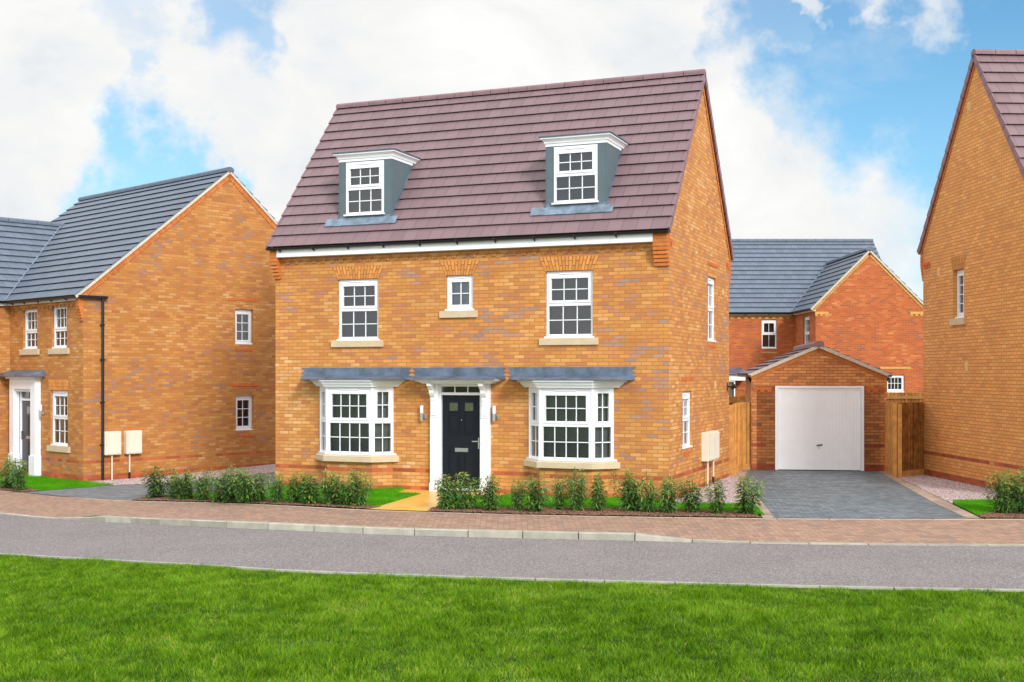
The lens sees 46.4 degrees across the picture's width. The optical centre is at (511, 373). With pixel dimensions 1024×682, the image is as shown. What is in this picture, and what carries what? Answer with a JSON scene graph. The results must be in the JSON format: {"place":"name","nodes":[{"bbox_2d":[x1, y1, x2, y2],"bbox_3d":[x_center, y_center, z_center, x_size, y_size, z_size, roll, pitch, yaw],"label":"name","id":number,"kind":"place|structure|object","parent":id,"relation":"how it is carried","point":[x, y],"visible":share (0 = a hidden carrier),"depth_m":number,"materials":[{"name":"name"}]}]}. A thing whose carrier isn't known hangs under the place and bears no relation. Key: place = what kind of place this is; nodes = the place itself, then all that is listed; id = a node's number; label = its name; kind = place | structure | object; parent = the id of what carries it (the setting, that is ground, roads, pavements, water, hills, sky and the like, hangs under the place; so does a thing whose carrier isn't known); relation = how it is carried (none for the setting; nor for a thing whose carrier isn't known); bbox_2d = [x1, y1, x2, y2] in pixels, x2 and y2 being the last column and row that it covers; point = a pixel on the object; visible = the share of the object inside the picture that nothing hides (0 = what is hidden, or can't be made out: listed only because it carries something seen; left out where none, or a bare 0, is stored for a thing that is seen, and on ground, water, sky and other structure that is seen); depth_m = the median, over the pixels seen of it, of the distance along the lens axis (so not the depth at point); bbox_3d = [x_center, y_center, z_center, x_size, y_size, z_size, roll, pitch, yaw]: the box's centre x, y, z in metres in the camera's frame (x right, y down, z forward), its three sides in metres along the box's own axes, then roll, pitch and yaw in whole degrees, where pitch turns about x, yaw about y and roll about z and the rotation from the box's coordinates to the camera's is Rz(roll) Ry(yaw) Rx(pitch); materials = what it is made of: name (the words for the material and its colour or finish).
{"place":"outdoors","nodes":[
{"label":"outdoors","id":0,"kind":"place"},
{"bbox_2d":[0,472,112,490],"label":"turf grass","id":1,"kind":"structure","parent":0,"point":[41,479],"depth_m":29.97,"materials":[{"name":"green plant"}]},
{"bbox_2d":[26,472,274,499],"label":"driveway paving","id":2,"kind":"structure","parent":0,"point":[124,492],"depth_m":27.89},
{"bbox_2d":[371,489,503,510],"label":"path","id":3,"kind":"structure","parent":0,"point":[424,500],"depth_m":22.83,"materials":[{"name":"beige stone"}]},
{"bbox_2d":[0,553,1023,681],"bbox_3d":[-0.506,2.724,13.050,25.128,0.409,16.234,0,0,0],"label":"lawn grass","id":4,"kind":"structure","parent":0,"point":[174,575],"depth_m":12.16,"materials":[{"name":"green plant"}]},
{"bbox_2d":[0,514,1023,588],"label":"road","id":5,"kind":"structure","parent":0,"point":[994,567],"depth_m":17.10,"materials":[{"name":"grey asphalt"}]},
{"bbox_2d":[0,491,1023,543],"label":"pavement","id":6,"kind":"structure","parent":0,"point":[899,531],"depth_m":20.07,"materials":[{"name":"brown brick"}]},
{"bbox_2d":[0,0,1023,300],"label":"sky","id":7,"kind":"structure","parent":0,"point":[833,119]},
{"bbox_2d":[1,458,1023,518],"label":"garden ground","id":8,"kind":"structure","parent":0,"point":[635,516],"depth_m":21.07,"materials":[{"name":"soil"}]},
{"bbox_2d":[0,167,277,481],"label":"neighbour house","id":9,"kind":"structure","parent":8,"relation":"on","point":[148,309],"depth_m":32.85,"materials":[{"name":"brick"}]},
{"bbox_2d":[20,392,29,469],"bbox_3d":[-13.213,1.557,32.663,1.000,2.200,0.100,0,0,43],"label":"front door","id":10,"kind":"structure","parent":9,"relation":"in","point":[24,402],"depth_m":32.83,"materials":[{"name":"grey wood"}]},
{"bbox_2d":[23,307,36,348],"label":"window","id":11,"kind":"structure","parent":9,"relation":"in","point":[33,320],"depth_m":32.78,"materials":[{"name":"white plastic"}]},
{"bbox_2d":[39,405,44,416],"bbox_3d":[-12.560,0.989,31.939,0.162,0.325,0.087,0,0,-7],"label":"wall lamp","id":12,"kind":"object","parent":9,"relation":"attached to","point":[40,411],"visible":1,"depth_m":31.91,"materials":[{"name":"silver metal"}]},
{"bbox_2d":[52,305,66,347],"bbox_3d":[-11.835,-1.262,31.484,0.870,1.182,0.215,0,0,43],"label":"window","id":13,"kind":"structure","parent":9,"relation":"in","point":[62,328],"depth_m":31.61,"materials":[{"name":"white plastic"}]},
{"bbox_2d":[51,391,67,446],"bbox_3d":[-11.847,1.173,31.490,1.005,1.452,0.205,0,0,43],"label":"window","id":14,"kind":"structure","parent":9,"relation":"in","point":[61,418],"depth_m":31.67,"materials":[{"name":"white plastic"}]},
{"bbox_2d":[104,431,120,479],"bbox_3d":[-10.394,2.127,31.017,0.182,1.261,0.450,0,0,43],"label":"meter box","id":15,"kind":"object","parent":9,"relation":"attached to","point":[112,443],"visible":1,"depth_m":30.95,"materials":[{"name":"beige plastic"}]},
{"bbox_2d":[106,432,120,453],"bbox_3d":[-10.331,1.801,30.959,0.010,0.560,0.400,0,0,43],"label":"cabinet door","id":16,"kind":"structure","parent":15,"relation":"in","point":[113,440],"depth_m":30.95,"materials":[{"name":"white plastic"}]},
{"bbox_2d":[124,430,141,478],"bbox_3d":[-9.987,2.127,31.458,0.182,1.261,0.450,0,0,43],"label":"meter box","id":17,"kind":"object","parent":9,"relation":"attached to","point":[132,441],"visible":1,"depth_m":31.37,"materials":[{"name":"beige plastic"}]},
{"bbox_2d":[128,431,141,452],"bbox_3d":[-9.924,1.801,31.400,0.010,0.560,0.400,0,0,43],"label":"cabinet door","id":18,"kind":"structure","parent":17,"relation":"in","point":[134,438],"depth_m":31.41,"materials":[{"name":"white plastic"}]},
{"bbox_2d":[235,309,252,343],"bbox_3d":[-7.752,-1.339,34.213,0.215,0.997,0.670,0,0,43],"label":"window","id":19,"kind":"structure","parent":9,"relation":"in","point":[242,317],"depth_m":34.28,"materials":[{"name":"white plastic"}]},
{"bbox_2d":[236,395,252,430],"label":"window","id":20,"kind":"structure","parent":9,"relation":"in","point":[242,409],"depth_m":34.31,"materials":[{"name":"white plastic"}]},
{"bbox_2d":[133,496,379,508],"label":"bark mulch","id":21,"kind":"object","parent":8,"relation":"on","point":[160,498],"visible":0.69,"depth_m":22.95,"materials":[{"name":"brown wood"}]},
{"bbox_2d":[140,464,178,498],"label":"laurel shrub","id":22,"kind":"object","parent":21,"relation":"on","point":[156,484],"visible":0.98,"depth_m":25.46,"materials":[{"name":"green plant"}]},
{"bbox_2d":[165,470,193,501],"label":"laurel shrub","id":23,"kind":"object","parent":21,"relation":"on","point":[170,493],"visible":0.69,"depth_m":24.84,"materials":[{"name":"green plant"}]},
{"bbox_2d":[171,472,195,499],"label":"laurel shrub","id":24,"kind":"object","parent":21,"relation":"on","point":[186,492],"visible":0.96,"depth_m":24.59,"materials":[{"name":"green plant"}]},
{"bbox_2d":[189,468,215,501],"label":"laurel shrub","id":25,"kind":"object","parent":21,"relation":"on","point":[200,486],"visible":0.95,"depth_m":24.15,"materials":[{"name":"green plant"}]},
{"bbox_2d":[209,471,232,502],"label":"laurel shrub","id":26,"kind":"object","parent":21,"relation":"on","point":[215,498],"visible":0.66,"depth_m":23.69,"materials":[{"name":"green plant"}]},
{"bbox_2d":[208,466,246,502],"bbox_3d":[-5.562,2.215,23.604,0.769,0.774,0.913,0,0,21],"label":"laurel shrub","id":27,"kind":"object","parent":21,"relation":"on","point":[229,495],"visible":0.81,"depth_m":23.47,"materials":[{"name":"green plant"}]},
{"bbox_2d":[229,466,264,503],"bbox_3d":[-5.162,2.184,23.246,0.691,0.758,0.595,0,0,18],"label":"laurel shrub","id":28,"kind":"object","parent":21,"relation":"on","point":[242,490],"visible":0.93,"depth_m":23.18,"materials":[{"name":"green plant"}]},
{"bbox_2d":[243,469,266,503],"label":"laurel shrub","id":29,"kind":"object","parent":21,"relation":"on","point":[258,488],"visible":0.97,"depth_m":23.14,"materials":[{"name":"green plant"}]},
{"bbox_2d":[264,471,286,502],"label":"laurel shrub","id":30,"kind":"object","parent":21,"relation":"on","point":[278,489],"visible":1,"depth_m":22.86,"materials":[{"name":"green plant"}]},
{"bbox_2d":[284,471,310,502],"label":"laurel shrub","id":31,"kind":"object","parent":21,"relation":"on","point":[292,496],"visible":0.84,"depth_m":22.73,"materials":[{"name":"green plant"}]},
{"bbox_2d":[297,474,322,506],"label":"laurel shrub","id":32,"kind":"object","parent":21,"relation":"on","point":[309,491],"visible":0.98,"depth_m":22.52,"materials":[{"name":"green plant"}]},
{"bbox_2d":[319,468,345,504],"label":"laurel shrub","id":33,"kind":"object","parent":21,"relation":"on","point":[329,499],"visible":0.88,"depth_m":22.39,"materials":[{"name":"green plant"}]},
{"bbox_2d":[330,474,353,505],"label":"laurel shrub","id":34,"kind":"object","parent":21,"relation":"on","point":[340,500],"visible":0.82,"depth_m":22.28,"materials":[{"name":"green plant"}]},
{"bbox_2d":[338,469,374,508],"bbox_3d":[-2.890,2.157,22.188,0.722,0.786,0.533,0,0,4],"label":"laurel shrub","id":35,"kind":"object","parent":21,"relation":"on","point":[358,500],"visible":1,"depth_m":22.16,"materials":[{"name":"green plant"}]},
{"bbox_2d":[165,483,420,505],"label":"turf grass","id":36,"kind":"structure","parent":8,"relation":"on","point":[383,492],"depth_m":24.10,"materials":[{"name":"green plant"}]},
{"bbox_2d":[266,69,733,498],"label":"detached house","id":37,"kind":"structure","parent":8,"relation":"on","point":[545,269],"depth_m":25.28,"materials":[{"name":"brick"}]},
{"bbox_2d":[300,367,411,489],"bbox_3d":[-3.475,1.314,25.716,2.720,2.905,0.654,0,0,22],"label":"bay window","id":38,"kind":"structure","parent":37,"relation":"in","point":[366,385],"depth_m":25.63,"materials":[{"name":"white plastic"}]},
{"bbox_2d":[337,279,379,340],"bbox_3d":[-3.303,-1.387,25.994,1.058,1.330,0.215,0,0,22],"label":"window","id":39,"kind":"structure","parent":37,"relation":"in","point":[358,298],"depth_m":26.05,"materials":[{"name":"white plastic"}]},
{"bbox_2d":[420,405,426,420],"bbox_3d":[-1.874,0.834,25.264,0.162,0.325,0.087,0,0,-27],"label":"wall lamp","id":40,"kind":"object","parent":37,"relation":"attached to","point":[422,416],"visible":1,"depth_m":25.21,"materials":[{"name":"silver metal"}]},
{"bbox_2d":[445,275,473,310],"bbox_3d":[-1.072,-1.691,25.070,0.678,0.739,0.155,0,0,22],"label":"window","id":41,"kind":"structure","parent":37,"relation":"in","point":[459,288],"depth_m":25.11,"materials":[{"name":"white plastic"}]},
{"bbox_2d":[442,395,479,487],"bbox_3d":[-1.058,1.418,25.013,0.890,1.943,0.092,0,0,22],"label":"front door","id":42,"kind":"structure","parent":37,"relation":"in","point":[460,413],"depth_m":25.02,"materials":[{"name":"black wood"}]},
{"bbox_2d":[492,406,499,421],"bbox_3d":[-0.333,0.824,24.647,0.162,0.325,0.087,0,0,-27],"label":"wall lamp","id":43,"kind":"object","parent":37,"relation":"attached to","point":[495,416],"visible":1,"depth_m":24.60,"materials":[{"name":"silver metal"}]},
{"bbox_2d":[544,270,593,337],"bbox_3d":[1.188,-1.401,24.198,1.066,1.358,0.215,0,0,22],"label":"window","id":44,"kind":"structure","parent":37,"relation":"in","point":[569,293],"depth_m":24.24,"materials":[{"name":"white plastic"}]},
{"bbox_2d":[508,367,635,497],"bbox_3d":[1.102,1.314,23.883,2.720,2.905,0.654,0,0,22],"label":"bay window","id":45,"kind":"structure","parent":37,"relation":"in","point":[590,387],"depth_m":23.82,"materials":[{"name":"white plastic"}]},
{"bbox_2d":[682,392,692,448],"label":"window","id":46,"kind":"structure","parent":37,"relation":"in","point":[685,395],"depth_m":25.02,"materials":[{"name":"white plastic"}]},
{"bbox_2d":[701,432,713,485],"bbox_3d":[4.280,1.881,26.113,0.182,1.210,0.500,0,0,22],"label":"meter box","id":47,"kind":"object","parent":37,"relation":"attached to","point":[707,447],"visible":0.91,"depth_m":25.90,"materials":[{"name":"beige plastic"}]},
{"bbox_2d":[709,433,713,460],"bbox_3d":[4.360,1.591,26.081,0.010,0.580,0.450,0,0,22],"label":"cabinet door","id":48,"kind":"structure","parent":47,"relation":"in","point":[711,436],"depth_m":26.06,"materials":[{"name":"white plastic"}]},
{"bbox_2d":[708,277,716,341],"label":"window","id":49,"kind":"structure","parent":37,"relation":"in","point":[710,281],"depth_m":27.17,"materials":[{"name":"white plastic"}]},
{"bbox_2d":[708,430,718,483],"bbox_3d":[4.495,1.871,26.651,0.182,1.190,0.500,0,0,22],"label":"meter box","id":50,"kind":"object","parent":37,"relation":"attached to","point":[716,444],"visible":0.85,"depth_m":26.63,"materials":[{"name":"beige plastic"}]},
{"bbox_2d":[715,432,718,458],"bbox_3d":[4.575,1.591,26.620,0.010,0.580,0.450,0,0,22],"label":"cabinet door","id":51,"kind":"structure","parent":50,"relation":"in","point":[716,433],"depth_m":26.55,"materials":[{"name":"white plastic"}]},
{"bbox_2d":[727,383,736,389],"bbox_3d":[5.238,0.306,28.444,0.228,0.180,0.100,0,0,22],"label":"wall lamp","id":52,"kind":"object","parent":37,"relation":"attached to","point":[733,386],"visible":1,"depth_m":28.40,"materials":[{"name":"black metal"}]},
{"bbox_2d":[0,490,1023,519],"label":"pavement edging","id":53,"kind":"object","parent":8,"relation":"on","point":[543,515],"visible":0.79,"depth_m":20.93,"materials":[{"name":"concrete"}]},
{"bbox_2d":[429,507,761,517],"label":"bark mulch","id":54,"kind":"object","parent":8,"relation":"on","point":[615,511],"visible":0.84,"depth_m":21.11,"materials":[{"name":"brown wood"}]},
{"bbox_2d":[433,472,462,509],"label":"laurel shrub","id":55,"kind":"object","parent":54,"relation":"on","point":[445,502],"visible":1,"depth_m":21.62,"materials":[{"name":"green plant"}]},
{"bbox_2d":[450,472,486,508],"bbox_3d":[-0.773,2.149,21.704,0.683,0.752,0.636,0,0,-22],"label":"laurel shrub","id":56,"kind":"object","parent":54,"relation":"on","point":[465,500],"visible":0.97,"depth_m":21.63,"materials":[{"name":"green plant"}]},
{"bbox_2d":[474,474,506,510],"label":"laurel shrub","id":57,"kind":"object","parent":54,"relation":"on","point":[490,501],"visible":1,"depth_m":21.45,"materials":[{"name":"green plant"}]},
{"bbox_2d":[509,476,524,510],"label":"laurel shrub","id":58,"kind":"object","parent":54,"relation":"on","point":[517,500],"visible":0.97,"depth_m":21.39,"materials":[{"name":"green plant"}]},
{"bbox_2d":[517,474,551,514],"bbox_3d":[0.428,2.143,21.296,0.630,0.757,0.687,6,3,11],"label":"laurel shrub","id":59,"kind":"object","parent":54,"relation":"on","point":[534,502],"visible":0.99,"depth_m":21.26,"materials":[{"name":"green plant"}]},
{"bbox_2d":[550,475,572,509],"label":"laurel shrub","id":60,"kind":"object","parent":54,"relation":"on","point":[559,501],"visible":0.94,"depth_m":21.57,"materials":[{"name":"green plant"}]},
{"bbox_2d":[562,468,587,510],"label":"laurel shrub","id":61,"kind":"object","parent":54,"relation":"on","point":[573,492],"visible":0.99,"depth_m":21.43,"materials":[{"name":"green plant"}]},
{"bbox_2d":[583,472,607,510],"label":"laurel shrub","id":62,"kind":"object","parent":54,"relation":"on","point":[598,493],"visible":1,"depth_m":21.39,"materials":[{"name":"green plant"}]},
{"bbox_2d":[607,468,650,510],"bbox_3d":[2.119,2.111,21.409,0.714,0.830,0.707,0,2,-35],"label":"laurel shrub","id":63,"kind":"object","parent":54,"relation":"on","point":[630,495],"visible":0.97,"depth_m":21.38,"materials":[{"name":"green plant"}]},
{"bbox_2d":[634,476,660,511],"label":"laurel shrub","id":64,"kind":"object","parent":54,"relation":"on","point":[647,499],"visible":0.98,"depth_m":21.14,"materials":[{"name":"green plant"}]},
{"bbox_2d":[649,474,681,512],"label":"laurel shrub","id":65,"kind":"object","parent":54,"relation":"on","point":[667,501],"visible":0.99,"depth_m":21.06,"materials":[{"name":"green plant"}]},
{"bbox_2d":[676,475,704,511],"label":"laurel shrub","id":66,"kind":"object","parent":54,"relation":"on","point":[692,506],"visible":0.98,"depth_m":21.17,"materials":[{"name":"green plant"}]},
{"bbox_2d":[703,477,727,513],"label":"laurel shrub","id":67,"kind":"object","parent":54,"relation":"on","point":[717,497],"visible":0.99,"depth_m":20.98,"materials":[{"name":"green plant"}]},
{"bbox_2d":[731,475,767,514],"bbox_3d":[4.162,2.148,20.962,0.642,0.754,0.744,0,0,5],"label":"laurel shrub","id":68,"kind":"object","parent":54,"relation":"on","point":[748,502],"visible":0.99,"depth_m":20.94,"materials":[{"name":"green plant"}]},
{"bbox_2d":[436,493,763,514],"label":"turf grass","id":69,"kind":"structure","parent":8,"relation":"on","point":[506,502],"depth_m":22.43,"materials":[{"name":"green plant"}]},
{"bbox_2d":[729,402,742,476],"bbox_3d":[5.594,1.643,29.809,0.125,1.846,2.181,0,0,17],"label":"side fence","id":70,"kind":"object","parent":8,"relation":"on","point":[735,438],"visible":0.97,"depth_m":29.21,"materials":[{"name":"brown wood"}]},
{"bbox_2d":[729,396,744,404],"bbox_3d":[6.050,1.633,37.320,3.790,1.866,0.150,0,0,0],"label":"garden fence","id":71,"kind":"object","parent":8,"relation":"on","point":[734,399],"visible":0.04,"depth_m":37.27,"materials":[{"name":"brown wood"}]},
{"bbox_2d":[743,402,750,469],"bbox_3d":[6.119,1.650,30.842,0.462,1.832,0.125,0,0,6],"label":"side fence","id":72,"kind":"object","parent":8,"relation":"on","point":[747,466],"visible":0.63,"depth_m":30.80,"materials":[{"name":"brown wood"}]},
{"bbox_2d":[737,341,891,470],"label":"garage","id":73,"kind":"structure","parent":8,"relation":"on","point":[817,405],"depth_m":30.50,"materials":[{"name":"brick"}]},
{"bbox_2d":[775,386,863,470],"bbox_3d":[7.851,1.389,30.516,2.210,2.155,0.106,0,0,8],"label":"garage door","id":74,"kind":"structure","parent":73,"relation":"in","point":[817,427],"depth_m":30.51,"materials":[{"name":"white metal"}]},
{"bbox_2d":[885,401,901,476],"bbox_3d":[9.422,1.626,29.710,0.125,1.881,2.694,0,0,9],"label":"side fence","id":75,"kind":"object","parent":8,"relation":"on","point":[889,437],"visible":0.65,"depth_m":29.17,"materials":[{"name":"brown wood"}]},
{"bbox_2d":[887,392,922,403],"bbox_3d":[12.950,1.573,37.520,4.190,1.986,0.150,0,0,0],"label":"garden fence","id":76,"kind":"object","parent":8,"relation":"on","point":[900,397],"visible":0.16,"depth_m":37.48,"materials":[{"name":"brown wood"}]},
{"bbox_2d":[893,402,923,477],"bbox_3d":[9.594,1.626,28.790,1.213,1.880,0.125,0,0,-39],"label":"side fence","id":77,"kind":"object","parent":8,"relation":"on","point":[912,437],"visible":0.94,"depth_m":28.72,"materials":[{"name":"brown wood"}]},
{"bbox_2d":[917,49,1023,491],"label":"tall gabled house","id":78,"kind":"structure","parent":8,"relation":"on","point":[970,250],"depth_m":26.12,"materials":[{"name":"orange brick"}]},
{"bbox_2d":[955,269,963,317],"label":"window","id":79,"kind":"structure","parent":78,"relation":"in","point":[960,273],"depth_m":27.30,"materials":[{"name":"white plastic"}]},
{"label":"gravel bed","id":80,"kind":"structure","parent":8,"relation":"on","visible":0},
{"bbox_2d":[675,475,747,503],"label":"gravel","id":81,"kind":"structure","parent":80,"relation":"on","point":[728,482],"depth_m":24.98,"materials":[{"name":"pink gravel"}]},
{"label":"gravel bed","id":82,"kind":"structure","parent":8,"relation":"on","visible":0},
{"bbox_2d":[898,475,1022,503],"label":"gravel","id":83,"kind":"structure","parent":82,"relation":"on","point":[949,491],"depth_m":25.57,"materials":[{"name":"pink gravel"}]},
{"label":"gravel bed","id":84,"kind":"structure","parent":8,"relation":"on","visible":0},
{"bbox_2d":[90,464,274,484],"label":"gravel","id":85,"kind":"structure","parent":84,"relation":"on","point":[269,468],"depth_m":31.31,"materials":[{"name":"gravel"}]},
{"label":"mulch soil","id":86,"kind":"structure","parent":8,"relation":"on","visible":0},
{"bbox_2d":[975,510,1023,518],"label":"bark mulch","id":87,"kind":"object","parent":86,"relation":"on","point":[1002,515],"visible":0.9,"depth_m":20.65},
{"bbox_2d":[982,470,1021,513],"bbox_3d":[8.636,2.134,21.089,0.573,0.851,0.725,0,0,-20],"label":"laurel shrub","id":88,"kind":"object","parent":86,"relation":"on","point":[1001,502],"visible":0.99,"depth_m":21.03,"materials":[{"name":"green plant"}]},
{"bbox_2d":[1003,468,1023,512],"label":"laurel shrub","id":89,"kind":"object","parent":86,"relation":"on","point":[1019,501],"visible":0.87,"depth_m":20.98,"materials":[{"name":"green plant"}]},
{"label":"mulch soil","id":90,"kind":"structure","parent":8,"relation":"on","visible":0},
{"bbox_2d":[0,454,29,488],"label":"laurel shrub","id":91,"kind":"object","parent":90,"relation":"on","point":[6,484],"visible":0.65,"depth_m":28.70,"materials":[{"name":"green plant"}]},
{"bbox_2d":[5,459,28,489],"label":"laurel shrub","id":92,"kind":"object","parent":90,"relation":"on","point":[20,484],"visible":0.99,"depth_m":28.19,"materials":[{"name":"green plant"}]},
{"bbox_2d":[0,486,38,491],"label":"bark mulch","id":93,"kind":"object","parent":90,"relation":"on","point":[17,490],"visible":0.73,"depth_m":28.34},
{"bbox_2d":[745,469,967,518],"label":"driveway","id":94,"kind":"structure","parent":0,"point":[829,494],"depth_m":24.07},
{"bbox_2d":[734,470,774,517],"bbox_3d":[5.059,2.469,25.579,0.457,0.001,10.349,0,0,9],"label":"driveway border","id":95,"kind":"object","parent":94,"relation":"on","point":[766,512],"visible":0.58,"depth_m":22.55,"materials":[{"name":"beige concrete"}]},
{"bbox_2d":[879,471,979,517],"bbox_3d":[8.662,2.469,25.657,0.314,0.001,10.656,0,0,9],"label":"driveway border","id":96,"kind":"object","parent":94,"relation":"on","point":[942,502],"visible":0.92,"depth_m":23.63,"materials":[{"name":"beige concrete"}]},
{"bbox_2d":[953,498,1020,513],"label":"turf grass","id":97,"kind":"structure","parent":0,"point":[980,505],"depth_m":22.20,"materials":[{"name":"green plant"}]},
{"bbox_3d":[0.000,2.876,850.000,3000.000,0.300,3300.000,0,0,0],"label":"ground","id":98,"kind":"structure","parent":0,"visible":0},
{"bbox_2d":[0,512,1023,545],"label":"kerb","id":99,"kind":"structure","parent":98,"relation":"on","point":[623,536],"depth_m":19.13,"materials":[{"name":"concrete"}]},
{"bbox_2d":[0,553,1023,591],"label":"kerb edging","id":100,"kind":"object","parent":98,"relation":"on","point":[639,582],"visible":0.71,"depth_m":15.02,"materials":[{"name":"concrete"}]},
{"bbox_2d":[729,239,922,396],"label":"house","id":101,"kind":"structure","parent":98,"relation":"on","point":[860,300],"depth_m":50.40,"materials":[{"name":"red brick"}]},
{"bbox_2d":[762,320,776,348],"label":"window","id":102,"kind":"structure","parent":101,"relation":"in","point":[768,326],"depth_m":51.58,"materials":[{"name":"white plastic"}]},
{"bbox_2d":[805,316,808,343],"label":"window","id":103,"kind":"structure","parent":101,"relation":"in","point":[806,318],"depth_m":49.89,"materials":[{"name":"white plastic"}]},
{"bbox_2d":[887,375,903,391],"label":"window","id":104,"kind":"structure","parent":101,"relation":"in","point":[895,383],"depth_m":47.98,"materials":[{"name":"white plastic"}]}
]}

